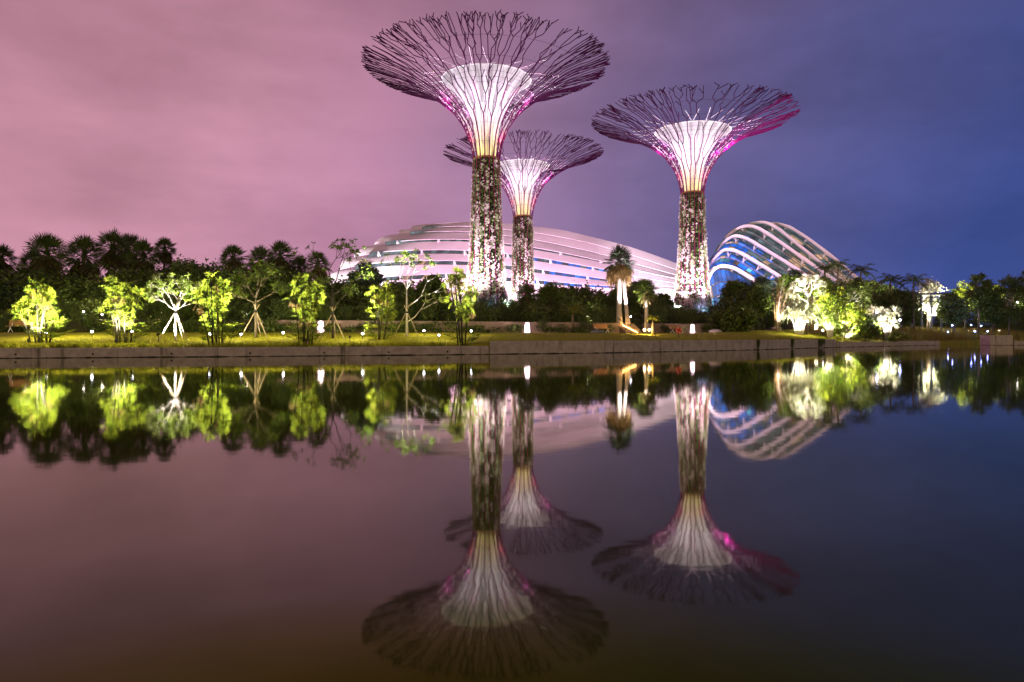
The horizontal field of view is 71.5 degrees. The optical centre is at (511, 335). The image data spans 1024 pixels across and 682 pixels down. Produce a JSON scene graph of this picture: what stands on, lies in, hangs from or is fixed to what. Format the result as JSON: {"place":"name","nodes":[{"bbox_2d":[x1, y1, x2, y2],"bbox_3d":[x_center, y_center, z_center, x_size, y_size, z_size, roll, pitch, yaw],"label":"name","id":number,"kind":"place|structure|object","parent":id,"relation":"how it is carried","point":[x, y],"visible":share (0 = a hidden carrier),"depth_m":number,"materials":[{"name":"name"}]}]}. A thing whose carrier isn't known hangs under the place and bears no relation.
{"place":"outdoors","nodes":[
{"label":"outdoors","id":0,"kind":"place"},
{"bbox_2d":[8,320,36,331],"bbox_3d":[-34.143,-0.681,49.458,1.724,0.892,0.714,0,0,-10],"label":"park bench","id":1,"kind":"object","parent":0,"point":[19,321],"visible":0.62,"depth_m":49.63,"materials":[{"name":"brown wood"}]},
{"bbox_2d":[0,346,488,357],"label":"canal wall","id":2,"kind":"structure","parent":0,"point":[203,352],"depth_m":41.28,"materials":[{"name":"concrete"}]},
{"bbox_2d":[0,344,1023,681],"bbox_3d":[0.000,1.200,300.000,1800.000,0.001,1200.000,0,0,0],"label":"water","id":3,"kind":"structure","parent":0,"point":[828,514],"depth_m":4.70,"materials":[{"name":"liquid"}]},
{"bbox_2d":[490,339,835,353],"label":"canal wall","id":4,"kind":"structure","parent":3,"relation":"in","point":[528,347],"depth_m":52.48,"materials":[{"name":"concrete"}]},
{"bbox_2d":[818,339,825,346],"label":"creeper","id":5,"kind":"object","parent":4,"relation":"attached to","point":[821,341],"visible":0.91,"depth_m":71.33,"materials":[{"name":"green plant"}]},
{"bbox_2d":[837,341,939,346],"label":"canal wall","id":6,"kind":"structure","parent":3,"relation":"in","point":[879,343],"depth_m":82.97,"materials":[{"name":"concrete"}]},
{"bbox_2d":[980,335,1012,344],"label":"canal wall","id":7,"kind":"structure","parent":3,"relation":"in","point":[996,339],"depth_m":92.00,"materials":[{"name":"concrete"}]},
{"bbox_2d":[1013,341,1023,344],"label":"canal wall","id":8,"kind":"structure","parent":3,"relation":"in","point":[1018,342],"depth_m":93.00,"materials":[{"name":"concrete"}]},
{"bbox_2d":[0,329,1023,353],"bbox_3d":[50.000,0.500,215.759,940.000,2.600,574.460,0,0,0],"label":"lawn","id":9,"kind":"structure","parent":0,"point":[9,337],"depth_m":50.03,"materials":[{"name":"green plant"}]},
{"bbox_2d":[6,276,75,342],"bbox_3d":[-27.767,-1.565,41.964,3.143,3.906,3.265,0,0,0],"label":"palm clump","id":10,"kind":"object","parent":9,"relation":"on","point":[42,297],"visible":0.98,"depth_m":41.27,"materials":[{"name":"green plant"}]},
{"bbox_2d":[97,273,160,342],"bbox_3d":[-23.373,-1.661,43.059,3.498,4.116,3.513,0,0,0],"label":"palm clump","id":11,"kind":"object","parent":9,"relation":"on","point":[118,288],"visible":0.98,"depth_m":42.44,"materials":[{"name":"green plant"}]},
{"bbox_2d":[143,272,203,341],"bbox_3d":[-21.395,-1.829,44.900,3.744,4.471,3.455,0,0,-24],"label":"staked tree","id":12,"kind":"object","parent":9,"relation":"on","point":[187,285],"visible":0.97,"depth_m":44.82,"materials":[{"name":"green plant"}]},
{"bbox_2d":[187,270,244,344],"bbox_3d":[-17.747,-1.675,42.838,2.764,4.428,3.317,0,0,9],"label":"palm clump","id":13,"kind":"object","parent":9,"relation":"on","point":[215,313],"visible":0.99,"depth_m":42.15,"materials":[{"name":"green plant"}]},
{"bbox_2d":[221,258,290,338],"bbox_3d":[-17.362,-2.544,48.148,4.861,5.562,3.366,0,0,0],"label":"staked tree","id":14,"kind":"object","parent":9,"relation":"on","point":[264,275],"visible":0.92,"depth_m":48.13,"materials":[{"name":"green plant"}]},
{"bbox_2d":[283,272,334,344],"bbox_3d":[-12.658,-1.691,43.886,2.992,4.537,3.354,0,0,0],"label":"palm clump","id":15,"kind":"object","parent":9,"relation":"on","point":[309,311],"visible":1,"depth_m":43.36,"materials":[{"name":"green plant"}]},
{"bbox_2d":[288,238,374,337],"bbox_3d":[-12.233,-3.345,49.539,5.248,7.223,4.369,0,0,16],"label":"staked tree","id":16,"kind":"object","parent":9,"relation":"on","point":[349,289],"visible":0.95,"depth_m":49.28,"materials":[{"name":"green plant"}]},
{"bbox_2d":[362,279,405,339],"bbox_3d":[-8.959,-1.914,49.230,3.048,4.343,3.139,0,0,-30],"label":"palm clump","id":17,"kind":"object","parent":9,"relation":"on","point":[380,297],"visible":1,"depth_m":48.56,"materials":[{"name":"green plant"}]},
{"bbox_2d":[379,248,446,336],"bbox_3d":[-7.410,-3.167,52.521,4.982,6.595,3.193,0,0,10],"label":"staked tree","id":18,"kind":"object","parent":9,"relation":"on","point":[431,264],"visible":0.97,"depth_m":52.54,"materials":[{"name":"green plant"}]},
{"bbox_2d":[442,267,485,344],"bbox_3d":[-3.113,-2.038,46.740,3.043,5.304,3.339,0,0,0],"label":"palm clump","id":19,"kind":"object","parent":9,"relation":"on","point":[456,278],"visible":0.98,"depth_m":46.15,"materials":[{"name":"green plant"}]},
{"bbox_2d":[646,315,660,334],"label":"feather palm","id":20,"kind":"object","parent":9,"relation":"on","point":[653,325],"visible":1,"depth_m":63.89,"materials":[{"name":"green plant"}]},
{"bbox_2d":[676,327,681,337],"bbox_3d":[14.051,-0.237,59.889,0.542,1.012,0.210,0,0,0],"label":"lifebuoy stand","id":21,"kind":"object","parent":9,"relation":"on","point":[678,330],"visible":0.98,"depth_m":59.83,"materials":[{"name":"red metal"}]},
{"bbox_2d":[772,276,793,330],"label":"bamboo","id":22,"kind":"object","parent":9,"relation":"on","point":[778,302],"visible":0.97,"depth_m":81.87,"materials":[{"name":"green plant"}]},
{"bbox_2d":[776,295,821,334],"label":"spiky shrub","id":23,"kind":"object","parent":9,"relation":"on","point":[797,310],"visible":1,"depth_m":77.41,"materials":[{"name":"green plant"}]},
{"bbox_2d":[789,274,826,332],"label":"frangipani tree","id":24,"kind":"object","parent":9,"relation":"on","point":[811,278],"visible":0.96,"depth_m":81.91,"materials":[{"name":"white plant"}]},
{"bbox_2d":[800,272,851,335],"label":"lit tree","id":25,"kind":"object","parent":9,"relation":"on","point":[828,305],"visible":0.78,"depth_m":82.19,"materials":[{"name":"green plant"}]},
{"bbox_2d":[813,262,838,329],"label":"feather palm","id":26,"kind":"object","parent":9,"relation":"on","point":[822,266],"visible":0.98,"depth_m":91.89,"materials":[{"name":"green plant"}]},
{"bbox_2d":[816,310,842,337],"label":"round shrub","id":27,"kind":"object","parent":9,"relation":"on","point":[829,319],"visible":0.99,"depth_m":77.97,"materials":[{"name":"green plant"}]},
{"bbox_2d":[814,300,871,334],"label":"round shrub","id":28,"kind":"object","parent":9,"relation":"on","point":[853,314],"visible":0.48,"depth_m":81.15,"materials":[{"name":"green plant"}]},
{"bbox_2d":[818,285,872,335],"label":"frangipani tree","id":29,"kind":"object","parent":9,"relation":"on","point":[863,299],"visible":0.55,"depth_m":83.15,"materials":[{"name":"green plant"}]},
{"bbox_2d":[825,313,870,339],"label":"round shrub","id":30,"kind":"object","parent":9,"relation":"on","point":[845,331],"visible":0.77,"depth_m":79.58,"materials":[{"name":"green plant"}]},
{"bbox_2d":[851,314,885,340],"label":"round shrub","id":31,"kind":"object","parent":9,"relation":"on","point":[875,331],"visible":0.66,"depth_m":81.12,"materials":[{"name":"green plant"}]},
{"bbox_2d":[865,304,885,329],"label":"spiky shrub","id":32,"kind":"object","parent":9,"relation":"on","point":[873,313],"visible":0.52,"depth_m":95.32,"materials":[{"name":"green plant"}]},
{"bbox_2d":[877,305,901,340],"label":"spiky shrub","id":33,"kind":"object","parent":9,"relation":"on","point":[886,313],"visible":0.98,"depth_m":83.86,"materials":[{"name":"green plant"}]},
{"bbox_2d":[885,330,909,341],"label":"round shrub","id":34,"kind":"object","parent":9,"relation":"on","point":[895,338],"visible":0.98,"depth_m":83.73,"materials":[{"name":"green plant"}]},
{"bbox_2d":[806,323,1023,340],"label":"reeds","id":35,"kind":"object","parent":9,"relation":"on","point":[934,333],"visible":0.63,"depth_m":104.26,"materials":[{"name":"green plant"}]},
{"bbox_2d":[898,273,933,330],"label":"feather palm","id":36,"kind":"object","parent":9,"relation":"on","point":[910,278],"visible":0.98,"depth_m":107.89,"materials":[{"name":"green plant"}]},
{"bbox_2d":[932,288,976,330],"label":"broadleaf tree","id":37,"kind":"object","parent":9,"relation":"on","point":[949,312],"visible":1,"depth_m":111.26,"materials":[{"name":"green plant"}]},
{"bbox_2d":[949,279,975,332],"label":"lit tree","id":38,"kind":"object","parent":9,"relation":"on","point":[958,290],"visible":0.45,"depth_m":119.81,"materials":[{"name":"green plant"}]},
{"bbox_2d":[961,271,997,333],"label":"broadleaf tree","id":39,"kind":"object","parent":9,"relation":"on","point":[984,295],"visible":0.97,"depth_m":111.48,"materials":[{"name":"green plant"}]},
{"bbox_2d":[969,296,1012,334],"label":"broadleaf tree","id":40,"kind":"object","parent":9,"relation":"on","point":[985,315],"visible":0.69,"depth_m":112.99,"materials":[{"name":"green plant"}]},
{"bbox_2d":[989,274,1023,334],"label":"broadleaf tree","id":41,"kind":"object","parent":9,"relation":"on","point":[1008,313],"visible":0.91,"depth_m":111.69,"materials":[{"name":"green plant"}]},
{"bbox_2d":[0,0,1023,324],"label":"sky","id":42,"kind":"structure","parent":0,"point":[206,126],"materials":[{"name":"purple"}]},
{"bbox_2d":[6,310,1023,332],"bbox_3d":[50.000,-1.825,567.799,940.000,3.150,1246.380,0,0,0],"label":"ground","id":43,"kind":"structure","parent":0,"point":[73,324],"depth_m":56.17,"materials":[{"name":"soil"}]},
{"bbox_2d":[0,243,18,277],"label":"fan palm","id":44,"kind":"object","parent":43,"relation":"on","point":[4,265],"visible":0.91,"depth_m":61.96,"materials":[{"name":"green plant"}]},
{"bbox_2d":[0,279,30,316],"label":"broadleaf tree","id":45,"kind":"object","parent":43,"relation":"on","point":[11,290],"visible":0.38,"depth_m":56.95,"materials":[{"name":"green plant"}]},
{"bbox_2d":[13,247,42,277],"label":"fan palm","id":46,"kind":"object","parent":43,"relation":"on","point":[23,261],"visible":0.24,"depth_m":61.44,"materials":[{"name":"green plant"}]},
{"bbox_2d":[23,232,72,279],"bbox_3d":[-39.164,-4.899,59.985,3.752,8.056,3.734,0,0,0],"label":"fan palm","id":47,"kind":"object","parent":43,"relation":"on","point":[40,243],"visible":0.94,"depth_m":59.66,"materials":[{"name":"green plant"}]},
{"bbox_2d":[57,233,105,312],"bbox_3d":[-37.390,-5.122,62.055,3.893,7.920,4.309,0,0,0],"label":"fan palm","id":48,"kind":"object","parent":43,"relation":"on","point":[83,246],"visible":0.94,"depth_m":61.61,"materials":[{"name":"green plant"}]},
{"bbox_2d":[94,227,134,307],"bbox_3d":[-35.952,-5.754,63.918,3.800,8.368,3.850,0,0,0],"label":"fan palm","id":49,"kind":"object","parent":43,"relation":"on","point":[114,239],"visible":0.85,"depth_m":63.58,"materials":[{"name":"green plant"}]},
{"bbox_2d":[116,232,141,265],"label":"fan palm","id":50,"kind":"object","parent":43,"relation":"on","point":[132,238],"visible":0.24,"depth_m":67.76,"materials":[{"name":"green plant"}]},
{"bbox_2d":[121,236,161,271],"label":"fan palm","id":51,"kind":"object","parent":43,"relation":"on","point":[143,246],"visible":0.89,"depth_m":62.61,"materials":[{"name":"green plant"}]},
{"bbox_2d":[153,236,177,278],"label":"fan palm","id":52,"kind":"object","parent":43,"relation":"on","point":[165,252],"visible":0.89,"depth_m":65.82,"materials":[{"name":"green plant"}]},
{"bbox_2d":[0,254,409,321],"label":"woodland","id":53,"kind":"object","parent":43,"relation":"on","point":[64,286],"visible":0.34,"depth_m":60.28,"materials":[{"name":"green plant"}]},
{"bbox_2d":[218,243,247,285],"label":"fan palm","id":54,"kind":"object","parent":43,"relation":"on","point":[232,262],"visible":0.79,"depth_m":65.61,"materials":[{"name":"green plant"}]},
{"bbox_2d":[245,243,273,272],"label":"fan palm","id":55,"kind":"object","parent":43,"relation":"on","point":[260,251],"visible":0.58,"depth_m":65.60,"materials":[{"name":"green plant"}]},
{"bbox_2d":[265,238,297,297],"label":"fan palm","id":56,"kind":"object","parent":43,"relation":"on","point":[279,246],"visible":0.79,"depth_m":65.76,"materials":[{"name":"green plant"}]},
{"bbox_2d":[289,253,310,284],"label":"fan palm","id":57,"kind":"object","parent":43,"relation":"on","point":[302,267],"visible":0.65,"depth_m":66.73,"materials":[{"name":"green plant"}]},
{"bbox_2d":[305,250,331,319],"bbox_3d":[-17.364,-4.634,64.061,2.675,6.423,2.477,0,0,37],"label":"fan palm","id":58,"kind":"object","parent":43,"relation":"on","point":[318,269],"visible":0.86,"depth_m":63.71,"materials":[{"name":"green plant"}]},
{"bbox_2d":[325,281,367,319],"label":"broadleaf tree","id":59,"kind":"object","parent":43,"relation":"on","point":[357,285],"visible":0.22,"depth_m":65.33,"materials":[{"name":"green plant"}]},
{"bbox_2d":[344,261,385,290],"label":"broadleaf tree","id":60,"kind":"object","parent":43,"relation":"on","point":[371,280],"visible":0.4,"depth_m":67.25,"materials":[{"name":"green plant"}]},
{"bbox_2d":[0,291,786,332],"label":"undergrowth","id":61,"kind":"object","parent":43,"relation":"on","point":[281,310],"visible":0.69,"depth_m":59.66,"materials":[{"name":"green plant"}]},
{"bbox_2d":[383,278,415,317],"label":"broadleaf tree","id":62,"kind":"object","parent":43,"relation":"on","point":[400,283],"visible":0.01,"depth_m":69.12,"materials":[{"name":"green plant"}]},
{"bbox_2d":[412,272,452,320],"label":"broadleaf tree","id":63,"kind":"object","parent":43,"relation":"on","point":[436,283],"visible":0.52,"depth_m":65.27,"materials":[{"name":"green plant"}]},
{"bbox_2d":[257,320,622,332],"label":"garden wall","id":64,"kind":"structure","parent":43,"relation":"on","point":[345,323],"depth_m":61.89,"materials":[{"name":"stone"}]},
{"bbox_2d":[355,309,609,322],"bbox_3d":[-1.651,-1.721,64.256,26.671,1.130,1.076,0,0,-24],"label":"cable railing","id":65,"kind":"object","parent":43,"relation":"on","point":[363,317],"visible":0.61,"depth_m":63.67,"materials":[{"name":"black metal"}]},
{"bbox_2d":[361,10,609,307],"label":"steel tree tower","id":66,"kind":"structure","parent":43,"relation":"on","point":[486,93],"depth_m":102.65,"materials":[{"name":"purple metal"}]},
{"bbox_2d":[443,129,603,302],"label":"steel tree tower","id":67,"kind":"structure","parent":43,"relation":"on","point":[522,175],"depth_m":138.13,"materials":[{"name":"purple metal"}]},
{"bbox_2d":[329,222,717,301],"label":"shell conservatory","id":68,"kind":"object","parent":43,"relation":"on","point":[563,257],"visible":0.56,"depth_m":207.60,"materials":[{"name":"white glass"}]},
{"bbox_2d":[515,282,539,307],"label":"broadleaf tree","id":69,"kind":"object","parent":43,"relation":"on","point":[526,288],"visible":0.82,"depth_m":69.73,"materials":[{"name":"green plant"}]},
{"bbox_2d":[535,280,562,321],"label":"fan palm","id":70,"kind":"object","parent":43,"relation":"on","point":[547,290],"visible":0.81,"depth_m":69.73,"materials":[{"name":"green plant"}]},
{"bbox_2d":[542,280,571,291],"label":"broadleaf tree","id":71,"kind":"object","parent":43,"relation":"on","point":[557,286],"visible":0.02,"depth_m":83.99,"materials":[{"name":"green plant"}]},
{"bbox_2d":[450,294,718,312],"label":"undergrowth","id":72,"kind":"object","parent":43,"relation":"on","point":[491,302],"visible":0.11,"depth_m":110.02,"materials":[{"name":"plant"}]},
{"bbox_2d":[571,282,604,300],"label":"broadleaf tree","id":73,"kind":"object","parent":43,"relation":"on","point":[585,287],"visible":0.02,"depth_m":83.59,"materials":[{"name":"green plant"}]},
{"bbox_2d":[392,280,788,328],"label":"woodland","id":74,"kind":"object","parent":43,"relation":"on","point":[569,297],"visible":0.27,"depth_m":75.18,"materials":[{"name":"green plant"}]},
{"bbox_2d":[602,243,634,323],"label":"skirted palm","id":75,"kind":"object","parent":43,"relation":"on","point":[619,274],"visible":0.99,"depth_m":69.15,"materials":[{"name":"green plant"}]},
{"bbox_2d":[622,279,654,294],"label":"broadleaf tree","id":76,"kind":"object","parent":43,"relation":"on","point":[634,282],"visible":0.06,"depth_m":89.14,"materials":[{"name":"green plant"}]},
{"bbox_2d":[657,291,673,309],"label":"broadleaf tree","id":77,"kind":"object","parent":43,"relation":"on","point":[667,296],"visible":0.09,"depth_m":89.40,"materials":[{"name":"green plant"}]},
{"bbox_2d":[591,82,799,312],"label":"steel tree tower","id":78,"kind":"structure","parent":43,"relation":"on","point":[691,144],"depth_m":112.88,"materials":[{"name":"purple metal"}]},
{"bbox_2d":[643,322,759,332],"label":"garden wall","id":79,"kind":"structure","parent":43,"relation":"on","point":[697,327],"depth_m":75.19,"materials":[{"name":"stone"}]},
{"bbox_2d":[719,279,748,299],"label":"broadleaf tree","id":80,"kind":"object","parent":43,"relation":"on","point":[732,287],"visible":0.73,"depth_m":91.22,"materials":[{"name":"green plant"}]},
{"bbox_2d":[706,303,762,331],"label":"round shrub","id":81,"kind":"object","parent":43,"relation":"on","point":[731,318],"visible":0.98,"depth_m":76.89,"materials":[{"name":"green plant"}]},
{"bbox_2d":[749,276,776,329],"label":"broadleaf tree","id":82,"kind":"object","parent":43,"relation":"on","point":[764,280],"visible":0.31,"depth_m":89.10,"materials":[{"name":"green plant"}]},
{"bbox_2d":[707,221,862,318],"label":"arched conservatory","id":83,"kind":"object","parent":43,"relation":"on","point":[748,252],"visible":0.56,"depth_m":187.34,"materials":[{"name":"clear glass"}]},
{"bbox_2d":[803,277,1023,331],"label":"woodland","id":84,"kind":"object","parent":43,"relation":"on","point":[973,322],"visible":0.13,"depth_m":156.76,"materials":[{"name":"green plant"}]},
{"bbox_2d":[901,293,954,331],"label":"pergola","id":85,"kind":"object","parent":43,"relation":"on","point":[931,295],"visible":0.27,"depth_m":114.05,"materials":[{"name":"grey"}]},
{"bbox_2d":[1012,268,1023,309],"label":"broadleaf tree","id":86,"kind":"object","parent":43,"relation":"on","point":[1022,279],"visible":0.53,"depth_m":112.23,"materials":[{"name":"green plant"}]},
{"bbox_3d":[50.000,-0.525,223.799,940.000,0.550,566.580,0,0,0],"label":"footpath","id":87,"kind":"structure","parent":0,"visible":0},
{"bbox_2d":[317,321,323,332],"bbox_3d":[-15.127,-0.717,56.260,0.579,0.934,0.579,0,0,-17],"label":"bollard lantern","id":88,"kind":"object","parent":87,"relation":"on","point":[321,323],"visible":0.57,"depth_m":56.09,"materials":[{"name":"white"}]},
{"bbox_2d":[524,323,529,332],"bbox_3d":[1.331,-0.714,62.279,0.576,0.928,0.576,0,0,-17],"label":"bollard lantern","id":89,"kind":"object","parent":87,"relation":"on","point":[527,328],"visible":0.86,"depth_m":62.11,"materials":[{"name":"white"}]},
{"bbox_2d":[558,303,586,332],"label":"feather palm","id":90,"kind":"object","parent":87,"relation":"on","point":[570,310],"visible":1,"depth_m":65.88,"materials":[{"name":"green plant"}]},
{"bbox_2d":[591,329,603,332],"bbox_3d":[7.665,-0.418,63.670,1.224,0.330,0.960,0,0,0],"label":"boulder","id":91,"kind":"object","parent":87,"relation":"on","point":[597,331],"visible":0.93,"depth_m":63.33,"materials":[{"name":"grey stone"}]},
{"bbox_2d":[593,324,610,332],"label":"park bench","id":92,"kind":"object","parent":87,"relation":"on","point":[604,326],"visible":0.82,"depth_m":65.95,"materials":[{"name":"brown wood"}]},
{"bbox_2d":[614,314,643,332],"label":"staircase","id":93,"kind":"structure","parent":87,"relation":"on","point":[628,328],"depth_m":69.03,"materials":[{"name":"beige metal"}]},
{"bbox_2d":[633,277,658,332],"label":"fan palm","id":94,"kind":"object","parent":87,"relation":"on","point":[645,296],"visible":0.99,"depth_m":69.29,"materials":[{"name":"green plant"}]},
{"bbox_2d":[708,329,721,332],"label":"boulder","id":95,"kind":"object","parent":87,"relation":"on","point":[714,330],"visible":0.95,"depth_m":74.57,"materials":[{"name":"grey stone"}]},
{"bbox_2d":[729,283,775,330],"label":"broadleaf tree","id":96,"kind":"object","parent":87,"relation":"on","point":[758,299],"visible":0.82,"depth_m":80.97,"materials":[{"name":"green plant"}]},
{"bbox_2d":[774,274,804,329],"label":"broadleaf tree","id":97,"kind":"object","parent":87,"relation":"on","point":[788,279],"visible":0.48,"depth_m":87.62,"materials":[{"name":"green plant"}]},
{"bbox_2d":[785,268,807,328],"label":"feather palm","id":98,"kind":"object","parent":87,"relation":"on","point":[794,272],"visible":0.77,"depth_m":91.90,"materials":[{"name":"green plant"}]},
{"bbox_2d":[823,259,851,312],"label":"feather palm","id":99,"kind":"object","parent":87,"relation":"on","point":[839,264],"visible":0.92,"depth_m":95.89,"materials":[{"name":"green plant"}]},
{"bbox_2d":[828,275,877,320],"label":"broadleaf tree","id":100,"kind":"object","parent":87,"relation":"on","point":[856,282],"visible":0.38,"depth_m":96.99,"materials":[{"name":"green plant"}]},
{"bbox_2d":[844,263,877,308],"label":"feather palm","id":101,"kind":"object","parent":87,"relation":"on","point":[861,269],"visible":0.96,"depth_m":103.86,"materials":[{"name":"green plant"}]},
{"bbox_2d":[855,281,903,326],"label":"broadleaf tree","id":102,"kind":"object","parent":87,"relation":"on","point":[883,300],"visible":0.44,"depth_m":104.19,"materials":[{"name":"green plant"}]},
{"bbox_2d":[877,273,906,328],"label":"feather palm","id":103,"kind":"object","parent":87,"relation":"on","point":[890,278],"visible":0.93,"depth_m":107.89,"materials":[{"name":"green plant"}]},
{"bbox_2d":[891,287,925,328],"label":"broadleaf tree","id":104,"kind":"object","parent":87,"relation":"on","point":[907,307],"visible":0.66,"depth_m":109.01,"materials":[{"name":"green plant"}]},
{"bbox_2d":[919,296,939,329],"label":"lit tree","id":105,"kind":"object","parent":87,"relation":"on","point":[927,308],"visible":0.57,"depth_m":118.98,"materials":[{"name":"white plant"}]},
{"bbox_2d":[916,277,948,329],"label":"lit tree","id":106,"kind":"object","parent":87,"relation":"on","point":[931,286],"visible":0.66,"depth_m":119.22,"materials":[{"name":"green plant"}]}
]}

